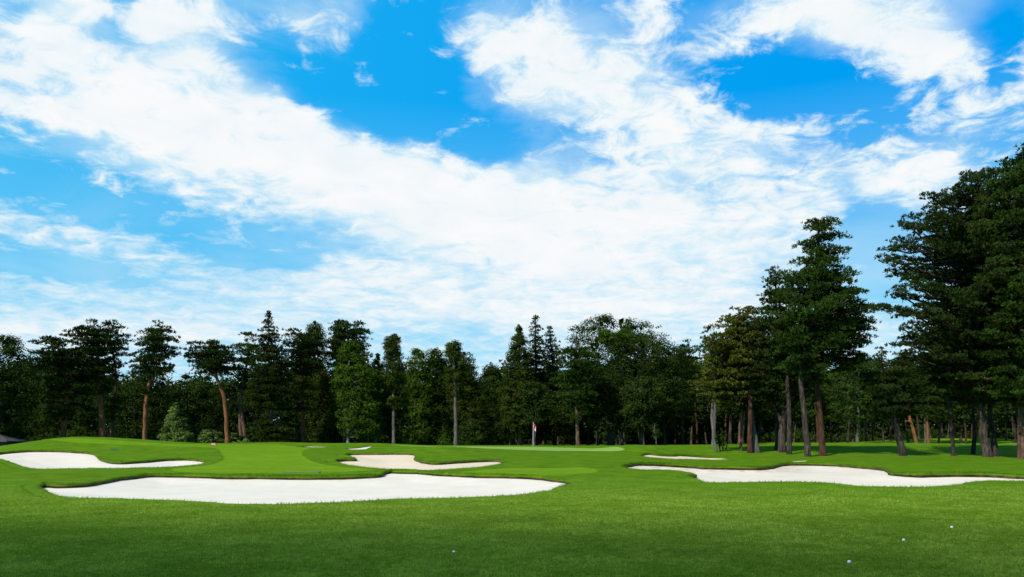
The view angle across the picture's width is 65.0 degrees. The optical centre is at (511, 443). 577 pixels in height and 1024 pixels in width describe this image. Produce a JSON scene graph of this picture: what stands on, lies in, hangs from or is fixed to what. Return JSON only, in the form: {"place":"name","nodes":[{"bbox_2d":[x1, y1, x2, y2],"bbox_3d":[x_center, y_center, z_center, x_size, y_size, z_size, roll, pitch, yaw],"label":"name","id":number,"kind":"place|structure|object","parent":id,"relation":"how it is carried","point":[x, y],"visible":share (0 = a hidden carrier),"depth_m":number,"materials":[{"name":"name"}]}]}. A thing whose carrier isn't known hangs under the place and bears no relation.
{"place":"outdoors","nodes":[
{"label":"outdoors","id":0,"kind":"place"},
{"bbox_2d":[0,437,1023,576],"bbox_3d":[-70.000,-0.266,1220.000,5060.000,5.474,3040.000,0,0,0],"label":"ground","id":1,"kind":"structure","parent":0,"point":[591,465],"depth_m":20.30,"materials":[{"name":"green plant"}]},
{"bbox_2d":[0,434,29,445],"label":"hut","id":2,"kind":"object","parent":1,"relation":"on","point":[6,440],"visible":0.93,"depth_m":77.38,"materials":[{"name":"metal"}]},
{"bbox_2d":[0,333,44,438],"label":"broadleaf tree","id":3,"kind":"object","parent":1,"relation":"on","point":[9,349],"visible":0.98,"depth_m":80.03,"materials":[{"name":"green plant"}]},
{"bbox_2d":[4,362,42,418],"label":"broadleaf tree","id":4,"kind":"object","parent":1,"relation":"on","point":[25,370],"visible":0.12,"depth_m":106.20,"materials":[{"name":"green plant"}]},
{"bbox_2d":[20,372,67,435],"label":"broadleaf tree","id":5,"kind":"object","parent":1,"relation":"on","point":[34,399],"visible":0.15,"depth_m":101.92,"materials":[{"name":"green plant"}]},
{"bbox_2d":[27,335,92,437],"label":"pine tree","id":6,"kind":"object","parent":1,"relation":"on","point":[58,360],"visible":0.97,"depth_m":83.70,"materials":[{"name":"green plant"}]},
{"bbox_2d":[27,365,110,440],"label":"broadleaf tree","id":7,"kind":"object","parent":1,"relation":"on","point":[81,419],"visible":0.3,"depth_m":97.56,"materials":[{"name":"green plant"}]},
{"bbox_2d":[59,319,118,436],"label":"pine tree","id":8,"kind":"object","parent":1,"relation":"on","point":[96,366],"visible":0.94,"depth_m":85.55,"materials":[{"name":"green plant"}]},
{"bbox_2d":[0,449,216,469],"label":"sand bunker","id":9,"kind":"object","parent":1,"relation":"on","point":[40,459],"visible":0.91,"depth_m":44.35,"materials":[{"name":"sand"}]},
{"bbox_2d":[90,319,135,437],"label":"pine tree","id":10,"kind":"object","parent":1,"relation":"on","point":[113,407],"visible":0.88,"depth_m":89.90,"materials":[{"name":"green plant"}]},
{"bbox_2d":[117,370,157,427],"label":"broadleaf tree","id":11,"kind":"object","parent":1,"relation":"on","point":[136,417],"visible":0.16,"depth_m":105.17,"materials":[{"name":"green plant"}]},
{"bbox_2d":[102,381,173,439],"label":"broadleaf tree","id":12,"kind":"object","parent":1,"relation":"on","point":[129,415],"visible":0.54,"depth_m":97.75,"materials":[{"name":"green plant"}]},
{"bbox_2d":[129,365,177,420],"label":"broadleaf tree","id":13,"kind":"object","parent":1,"relation":"on","point":[145,380],"visible":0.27,"depth_m":101.60,"materials":[{"name":"green plant"}]},
{"bbox_2d":[124,320,186,439],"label":"pine tree","id":14,"kind":"object","parent":1,"relation":"on","point":[153,357],"visible":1,"depth_m":85.80,"materials":[{"name":"green plant"}]},
{"bbox_2d":[156,402,196,442],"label":"conifer tree","id":15,"kind":"object","parent":1,"relation":"on","point":[175,434],"visible":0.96,"depth_m":83.39,"materials":[{"name":"green plant"}]},
{"bbox_2d":[159,373,198,428],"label":"broadleaf tree","id":16,"kind":"object","parent":1,"relation":"on","point":[185,376],"visible":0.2,"depth_m":102.56,"materials":[{"name":"green plant"}]},
{"bbox_2d":[158,378,231,439],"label":"broadleaf tree","id":17,"kind":"object","parent":1,"relation":"on","point":[185,395],"visible":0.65,"depth_m":96.96,"materials":[{"name":"green plant"}]},
{"bbox_2d":[183,374,235,425],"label":"broadleaf tree","id":18,"kind":"object","parent":1,"relation":"on","point":[207,377],"visible":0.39,"depth_m":101.09,"materials":[{"name":"green plant"}]},
{"bbox_2d":[195,429,224,442],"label":"flowering shrub","id":19,"kind":"object","parent":1,"relation":"on","point":[213,438],"visible":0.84,"depth_m":84.48,"materials":[{"name":"green plant"}]},
{"bbox_2d":[184,339,244,442],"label":"pine tree","id":20,"kind":"object","parent":1,"relation":"on","point":[214,357],"visible":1,"depth_m":83.39,"materials":[{"name":"green plant"}]},
{"bbox_2d":[214,371,255,432],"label":"broadleaf tree","id":21,"kind":"object","parent":1,"relation":"on","point":[233,384],"visible":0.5,"depth_m":108.88,"materials":[{"name":"green plant"}]},
{"bbox_2d":[230,432,252,442],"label":"flowering shrub","id":22,"kind":"object","parent":1,"relation":"on","point":[234,438],"visible":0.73,"depth_m":84.71,"materials":[{"name":"green plant"}]},
{"bbox_2d":[230,331,260,438],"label":"pine tree","id":23,"kind":"object","parent":1,"relation":"on","point":[244,374],"visible":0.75,"depth_m":86.69,"materials":[{"name":"green plant"}]},
{"bbox_2d":[7,418,516,444],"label":"undergrowth","id":24,"kind":"object","parent":1,"relation":"on","point":[154,431],"visible":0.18,"depth_m":94.56,"materials":[{"name":"green plant"}]},
{"bbox_2d":[238,310,300,441],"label":"fir tree","id":25,"kind":"object","parent":1,"relation":"on","point":[270,392],"visible":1,"depth_m":81.24,"materials":[{"name":"green plant"}]},
{"bbox_2d":[264,376,300,425],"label":"broadleaf tree","id":26,"kind":"object","parent":1,"relation":"on","point":[293,399],"visible":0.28,"depth_m":103.09,"materials":[{"name":"green plant"}]},
{"bbox_2d":[23,468,584,505],"bbox_3d":[-6.814,1.495,27.732,19.037,0.927,15.543,0,0,0],"label":"sand bunker","id":27,"kind":"object","parent":1,"relation":"on","point":[272,489],"visible":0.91,"depth_m":28.48,"materials":[{"name":"sand"}]},
{"bbox_2d":[279,327,328,442],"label":"pine tree","id":28,"kind":"object","parent":1,"relation":"on","point":[302,353],"visible":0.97,"depth_m":85.40,"materials":[{"name":"green plant"}]},
{"bbox_2d":[292,321,342,442],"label":"cypress tree","id":29,"kind":"object","parent":1,"relation":"on","point":[324,405],"visible":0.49,"depth_m":91.25,"materials":[{"name":"green plant"}]},
{"bbox_2d":[308,417,342,442],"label":"shrub","id":30,"kind":"object","parent":1,"relation":"on","point":[330,425],"visible":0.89,"depth_m":89.14,"materials":[{"name":"green plant"}]},
{"bbox_2d":[323,319,380,442],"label":"pine tree","id":31,"kind":"object","parent":1,"relation":"on","point":[341,334],"visible":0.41,"depth_m":87.16,"materials":[{"name":"green plant"}]},
{"bbox_2d":[329,340,386,442],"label":"broadleaf tree","id":32,"kind":"object","parent":1,"relation":"on","point":[353,423],"visible":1,"depth_m":81.05,"materials":[{"name":"green plant"}]},
{"bbox_2d":[368,353,400,442],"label":"broadleaf tree","id":33,"kind":"object","parent":1,"relation":"on","point":[386,411],"visible":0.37,"depth_m":91.50,"materials":[{"name":"green plant"}]},
{"bbox_2d":[380,333,408,443],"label":"cypress tree","id":34,"kind":"object","parent":1,"relation":"on","point":[393,354],"visible":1,"depth_m":81.62,"materials":[{"name":"green plant"}]},
{"bbox_2d":[378,368,419,426],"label":"broadleaf tree","id":35,"kind":"object","parent":1,"relation":"on","point":[400,411],"visible":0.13,"depth_m":104.62,"materials":[{"name":"green plant"}]},
{"bbox_2d":[396,429,419,444],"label":"shrub","id":36,"kind":"object","parent":1,"relation":"on","point":[412,438],"visible":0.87,"depth_m":83.59,"materials":[{"name":"green plant"}]},
{"bbox_2d":[326,451,512,472],"bbox_3d":[-6.300,1.003,42.085,9.150,1.087,16.535,0,0,-43],"label":"sand bunker","id":37,"kind":"object","parent":1,"relation":"on","point":[384,460],"visible":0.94,"depth_m":41.33,"materials":[{"name":"sand"}]},
{"bbox_2d":[399,348,439,444],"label":"broadleaf tree","id":38,"kind":"object","parent":1,"relation":"on","point":[416,401],"visible":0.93,"depth_m":91.33,"materials":[{"name":"green plant"}]},
{"bbox_2d":[423,347,453,444],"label":"broadleaf tree","id":39,"kind":"object","parent":1,"relation":"on","point":[438,390],"visible":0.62,"depth_m":92.40,"materials":[{"name":"green plant"}]},
{"bbox_2d":[441,339,470,444],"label":"cypress tree","id":40,"kind":"object","parent":1,"relation":"on","point":[453,352],"visible":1,"depth_m":79.59,"materials":[{"name":"green plant"}]},
{"bbox_2d":[442,351,494,444],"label":"broadleaf tree","id":41,"kind":"object","parent":1,"relation":"on","point":[468,407],"visible":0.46,"depth_m":87.36,"materials":[{"name":"green plant"}]},
{"bbox_2d":[458,418,497,444],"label":"shrub","id":42,"kind":"object","parent":1,"relation":"on","point":[479,438],"visible":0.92,"depth_m":85.14,"materials":[{"name":"green plant"}]},
{"bbox_2d":[477,362,505,444],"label":"broadleaf tree","id":43,"kind":"object","parent":1,"relation":"on","point":[490,373],"visible":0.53,"depth_m":99.22,"materials":[{"name":"green plant"}]},
{"bbox_2d":[491,390,524,444],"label":"broadleaf tree","id":44,"kind":"object","parent":1,"relation":"on","point":[505,411],"visible":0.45,"depth_m":83.54,"materials":[{"name":"green plant"}]},
{"bbox_2d":[1,353,1017,444],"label":"wood","id":45,"kind":"object","parent":1,"relation":"on","point":[632,438],"visible":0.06,"depth_m":121.35,"materials":[{"name":"green plant"}]},
{"bbox_2d":[494,324,542,444],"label":"cypress tree","id":46,"kind":"object","parent":1,"relation":"on","point":[516,359],"visible":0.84,"depth_m":83.15,"materials":[{"name":"green plant"}]},
{"bbox_2d":[515,380,557,445],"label":"broadleaf tree","id":47,"kind":"object","parent":1,"relation":"on","point":[529,399],"visible":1,"depth_m":78.52,"materials":[{"name":"green plant"}]},
{"bbox_2d":[521,315,559,444],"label":"fir tree","id":48,"kind":"object","parent":1,"relation":"on","point":[541,376],"visible":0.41,"depth_m":85.74,"materials":[{"name":"green plant"}]},
{"bbox_2d":[542,325,572,444],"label":"fir tree","id":49,"kind":"object","parent":1,"relation":"on","point":[551,366],"visible":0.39,"depth_m":87.71,"materials":[{"name":"green plant"}]},
{"bbox_2d":[546,386,582,444],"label":"broadleaf tree","id":50,"kind":"object","parent":1,"relation":"on","point":[565,410],"visible":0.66,"depth_m":83.16,"materials":[{"name":"green plant"}]},
{"bbox_2d":[549,339,600,445],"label":"pine tree","id":51,"kind":"object","parent":1,"relation":"on","point":[574,374],"visible":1,"depth_m":77.32,"materials":[{"name":"green plant"}]},
{"bbox_2d":[560,397,589,444],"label":"broadleaf tree","id":52,"kind":"object","parent":1,"relation":"on","point":[580,426],"visible":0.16,"depth_m":86.67,"materials":[{"name":"green plant"}]},
{"bbox_2d":[578,367,618,444],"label":"broadleaf tree","id":53,"kind":"object","parent":1,"relation":"on","point":[600,387],"visible":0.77,"depth_m":80.84,"materials":[{"name":"green plant"}]},
{"bbox_2d":[594,368,629,444],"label":"broadleaf tree","id":54,"kind":"object","parent":1,"relation":"on","point":[621,438],"visible":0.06,"depth_m":85.74,"materials":[{"name":"green plant"}]},
{"bbox_2d":[564,313,671,444],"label":"broadleaf tree","id":55,"kind":"object","parent":1,"relation":"on","point":[602,320],"visible":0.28,"depth_m":94.51,"materials":[{"name":"green plant"}]},
{"bbox_2d":[604,378,637,444],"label":"broadleaf tree","id":56,"kind":"object","parent":1,"relation":"on","point":[624,425],"visible":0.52,"depth_m":81.33,"materials":[{"name":"green plant"}]},
{"bbox_2d":[619,369,667,444],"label":"broadleaf tree","id":57,"kind":"object","parent":1,"relation":"on","point":[639,403],"visible":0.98,"depth_m":77.68,"materials":[{"name":"green plant"}]},
{"bbox_2d":[593,328,699,444],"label":"broadleaf tree","id":58,"kind":"object","parent":1,"relation":"on","point":[627,340],"visible":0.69,"depth_m":82.28,"materials":[{"name":"green plant"}]},
{"bbox_2d":[643,358,685,444],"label":"broadleaf tree","id":59,"kind":"object","parent":1,"relation":"on","point":[666,367],"visible":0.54,"depth_m":81.49,"materials":[{"name":"green plant"}]},
{"bbox_2d":[666,344,702,444],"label":"pine tree","id":60,"kind":"object","parent":1,"relation":"on","point":[693,397],"visible":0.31,"depth_m":91.45,"materials":[{"name":"green plant"}]},
{"bbox_2d":[667,385,704,431],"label":"broadleaf tree","id":61,"kind":"object","parent":1,"relation":"on","point":[686,422],"visible":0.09,"depth_m":101.97,"materials":[{"name":"green plant"}]},
{"bbox_2d":[634,452,738,459],"bbox_3d":[11.339,1.005,53.084,9.204,0.926,3.794,0,0,-31],"label":"sand bunker","id":62,"kind":"object","parent":1,"relation":"on","point":[676,456],"visible":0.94,"depth_m":53.36,"materials":[{"name":"sand"}]},
{"bbox_2d":[675,338,705,444],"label":"pine tree","id":63,"kind":"object","parent":1,"relation":"on","point":[696,349],"visible":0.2,"depth_m":97.69,"materials":[{"name":"green plant"}]},
{"bbox_2d":[698,323,719,445],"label":"pine tree","id":64,"kind":"object","parent":1,"relation":"on","point":[708,327],"visible":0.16,"depth_m":71.76,"materials":[{"name":"green plant"}]},
{"bbox_2d":[696,374,724,422],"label":"broadleaf tree","id":65,"kind":"object","parent":1,"relation":"on","point":[707,405],"visible":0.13,"depth_m":109.22,"materials":[{"name":"green plant"}]},
{"bbox_2d":[715,429,727,450],"bbox_3d":[16.414,-0.119,63.026,1.094,2.010,1.262,0,0,0],"label":"shrub","id":66,"kind":"object","parent":1,"relation":"on","point":[721,435],"visible":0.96,"depth_m":62.82,"materials":[{"name":"green plant"}]},
{"bbox_2d":[687,305,773,451],"bbox_3d":[17.010,-4.899,62.113,6.600,11.617,6.376,0,0,-34],"label":"broadleaf tree","id":67,"kind":"object","parent":1,"relation":"on","point":[725,383],"visible":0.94,"depth_m":61.13,"materials":[{"name":"green plant"}]},
{"bbox_2d":[734,390,746,450],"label":"broadleaf tree","id":68,"kind":"object","parent":1,"relation":"on","point":[742,409],"visible":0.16,"depth_m":62.83,"materials":[{"name":"green plant"}]},
{"bbox_2d":[716,330,780,443],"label":"broadleaf tree","id":69,"kind":"object","parent":1,"relation":"on","point":[722,410],"visible":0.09,"depth_m":79.58,"materials":[{"name":"green plant"}]},
{"bbox_2d":[742,380,766,452],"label":"broadleaf tree","id":70,"kind":"object","parent":1,"relation":"on","point":[758,406],"visible":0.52,"depth_m":61.24,"materials":[{"name":"green plant"}]},
{"bbox_2d":[735,324,782,452],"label":"pine tree","id":71,"kind":"object","parent":1,"relation":"on","point":[754,363],"visible":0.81,"depth_m":60.52,"materials":[{"name":"green plant"}]},
{"bbox_2d":[764,385,780,450],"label":"broadleaf tree","id":72,"kind":"object","parent":1,"relation":"on","point":[777,425],"visible":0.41,"depth_m":63.75,"materials":[{"name":"green plant"}]},
{"bbox_2d":[754,373,791,441],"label":"broadleaf tree","id":73,"kind":"object","parent":1,"relation":"on","point":[771,422],"visible":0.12,"depth_m":100.64,"materials":[{"name":"green plant"}]},
{"bbox_2d":[743,265,805,453],"bbox_3d":[19.698,-6.211,60.158,4.561,14.519,4.211,0,0,0],"label":"pine tree","id":74,"kind":"object","parent":1,"relation":"on","point":[775,281],"visible":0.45,"depth_m":59.89,"materials":[{"name":"green plant"}]},
{"bbox_2d":[561,423,1004,443],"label":"undergrowth","id":75,"kind":"object","parent":1,"relation":"on","point":[843,438],"visible":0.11,"depth_m":137.97,"materials":[{"name":"green plant"}]},
{"bbox_2d":[765,390,801,431],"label":"broadleaf tree","id":76,"kind":"object","parent":1,"relation":"on","point":[796,414],"visible":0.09,"depth_m":106.08,"materials":[{"name":"green plant"}]},
{"bbox_2d":[763,347,821,452],"bbox_3d":[21.529,-3.985,62.127,5.384,9.888,4.613,0,0,0],"label":"broadleaf tree","id":77,"kind":"object","parent":1,"relation":"on","point":[794,393],"visible":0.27,"depth_m":61.72,"materials":[{"name":"green plant"}]},
{"bbox_2d":[797,355,829,442],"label":"pine tree","id":78,"kind":"object","parent":1,"relation":"on","point":[810,399],"visible":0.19,"depth_m":99.95,"materials":[{"name":"green plant"}]},
{"bbox_2d":[799,383,833,442],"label":"broadleaf tree","id":79,"kind":"object","parent":1,"relation":"on","point":[813,416],"visible":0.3,"depth_m":105.49,"materials":[{"name":"green plant"}]},
{"bbox_2d":[613,461,1023,487],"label":"sand bunker","id":80,"kind":"object","parent":1,"relation":"on","point":[838,474],"visible":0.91,"depth_m":33.69,"materials":[{"name":"sand"}]},
{"bbox_2d":[757,215,892,456],"bbox_3d":[22.166,-7.358,57.004,8.827,17.151,8.964,0,0,0],"label":"pine tree","id":81,"kind":"object","parent":1,"relation":"on","point":[823,297],"visible":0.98,"depth_m":56.30,"materials":[{"name":"green plant"}]},
{"bbox_2d":[821,368,840,442],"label":"pine tree","id":82,"kind":"object","parent":1,"relation":"on","point":[830,417],"visible":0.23,"depth_m":116.79,"materials":[{"name":"green plant"}]},
{"bbox_2d":[796,302,881,455],"bbox_3d":[23.465,-4.498,57.927,5.881,11.348,4.536,0,0,0],"label":"pine tree","id":83,"kind":"object","parent":1,"relation":"on","point":[842,359],"visible":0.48,"depth_m":57.61,"materials":[{"name":"green plant"}]},
{"bbox_2d":[820,351,878,442],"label":"broadleaf tree","id":84,"kind":"object","parent":1,"relation":"on","point":[847,394],"visible":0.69,"depth_m":83.42,"materials":[{"name":"green plant"}]},
{"bbox_2d":[834,381,868,441],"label":"broadleaf tree","id":85,"kind":"object","parent":1,"relation":"on","point":[853,426],"visible":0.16,"depth_m":114.41,"materials":[{"name":"green plant"}]},
{"bbox_2d":[842,353,874,442],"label":"pine tree","id":86,"kind":"object","parent":1,"relation":"on","point":[847,439],"visible":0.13,"depth_m":105.75,"materials":[{"name":"green plant"}]},
{"bbox_2d":[860,392,891,442],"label":"broadleaf tree","id":87,"kind":"object","parent":1,"relation":"on","point":[877,419],"visible":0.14,"depth_m":103.39,"materials":[{"name":"green plant"}]},
{"bbox_2d":[869,346,894,441],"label":"pine tree","id":88,"kind":"object","parent":1,"relation":"on","point":[881,365],"visible":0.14,"depth_m":111.90,"materials":[{"name":"green plant"}]},
{"bbox_2d":[852,366,935,455],"bbox_3d":[27.576,-2.203,58.164,5.248,6.814,5.889,0,0,-19],"label":"broadleaf tree","id":89,"kind":"object","parent":1,"relation":"on","point":[894,401],"visible":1,"depth_m":57.23,"materials":[{"name":"green plant"}]},
{"bbox_2d":[885,351,927,442],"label":"pine tree","id":90,"kind":"object","parent":1,"relation":"on","point":[898,360],"visible":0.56,"depth_m":97.93,"materials":[{"name":"green plant"}]},
{"bbox_2d":[914,360,939,442],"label":"cypress tree","id":91,"kind":"object","parent":1,"relation":"on","point":[925,403],"visible":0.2,"depth_m":98.91,"materials":[{"name":"green plant"}]},
{"bbox_2d":[915,381,945,442],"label":"pine tree","id":92,"kind":"object","parent":1,"relation":"on","point":[928,392],"visible":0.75,"depth_m":97.69,"materials":[{"name":"green plant"}]},
{"bbox_2d":[902,309,968,455],"bbox_3d":[30.815,-4.347,57.471,4.834,10.927,4.737,0,0,0],"label":"pine tree","id":93,"kind":"object","parent":1,"relation":"on","point":[931,381],"visible":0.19,"depth_m":57.77,"materials":[{"name":"green plant"}]},
{"bbox_2d":[934,381,959,442],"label":"pine tree","id":94,"kind":"object","parent":1,"relation":"on","point":[944,402],"visible":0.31,"depth_m":100.05,"materials":[{"name":"green plant"}]},
{"bbox_2d":[934,382,960,438],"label":"broadleaf tree","id":95,"kind":"object","parent":1,"relation":"on","point":[947,415],"visible":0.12,"depth_m":114.73,"materials":[{"name":"green plant"}]},
{"bbox_2d":[873,166,1023,456],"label":"pine tree","id":96,"kind":"object","parent":1,"relation":"on","point":[943,248],"visible":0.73,"depth_m":54.89,"materials":[{"name":"green plant"}]},
{"bbox_2d":[943,382,974,443],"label":"pine tree","id":97,"kind":"object","parent":1,"relation":"on","point":[962,408],"visible":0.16,"depth_m":100.38,"materials":[{"name":"green plant"}]},
{"bbox_2d":[951,382,976,453],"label":"pine tree","id":98,"kind":"object","parent":1,"relation":"on","point":[974,434],"visible":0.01,"depth_m":59.86,"materials":[{"name":"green plant"}]},
{"bbox_2d":[944,142,1023,458],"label":"pine tree","id":99,"kind":"object","parent":1,"relation":"on","point":[1012,391],"visible":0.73,"depth_m":52.12,"materials":[{"name":"green plant"}]},
{"bbox_2d":[955,344,1012,456],"bbox_3d":[33.861,-4.207,57.386,4.925,10.883,4.788,0,0,0],"label":"pine tree","id":100,"kind":"object","parent":1,"relation":"on","point":[994,444],"depth_m":57.24,"materials":[{"name":"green plant"}]},
{"bbox_2d":[964,399,1006,430],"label":"broadleaf tree","id":101,"kind":"object","parent":1,"relation":"on","point":[996,411],"visible":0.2,"depth_m":99.11,"materials":[{"name":"green plant"}]},
{"bbox_2d":[995,407,1017,439],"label":"broadleaf tree","id":102,"kind":"object","parent":1,"relation":"on","point":[1010,422],"visible":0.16,"depth_m":108.23,"materials":[{"name":"green plant"}]},
{"bbox_2d":[999,403,1015,442],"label":"pine tree","id":103,"kind":"object","parent":1,"relation":"on","point":[1012,420],"visible":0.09,"depth_m":102.10,"materials":[{"name":"green plant"}]},
{"bbox_2d":[0,0,1023,425],"label":"sky","id":104,"kind":"structure","parent":0,"point":[432,174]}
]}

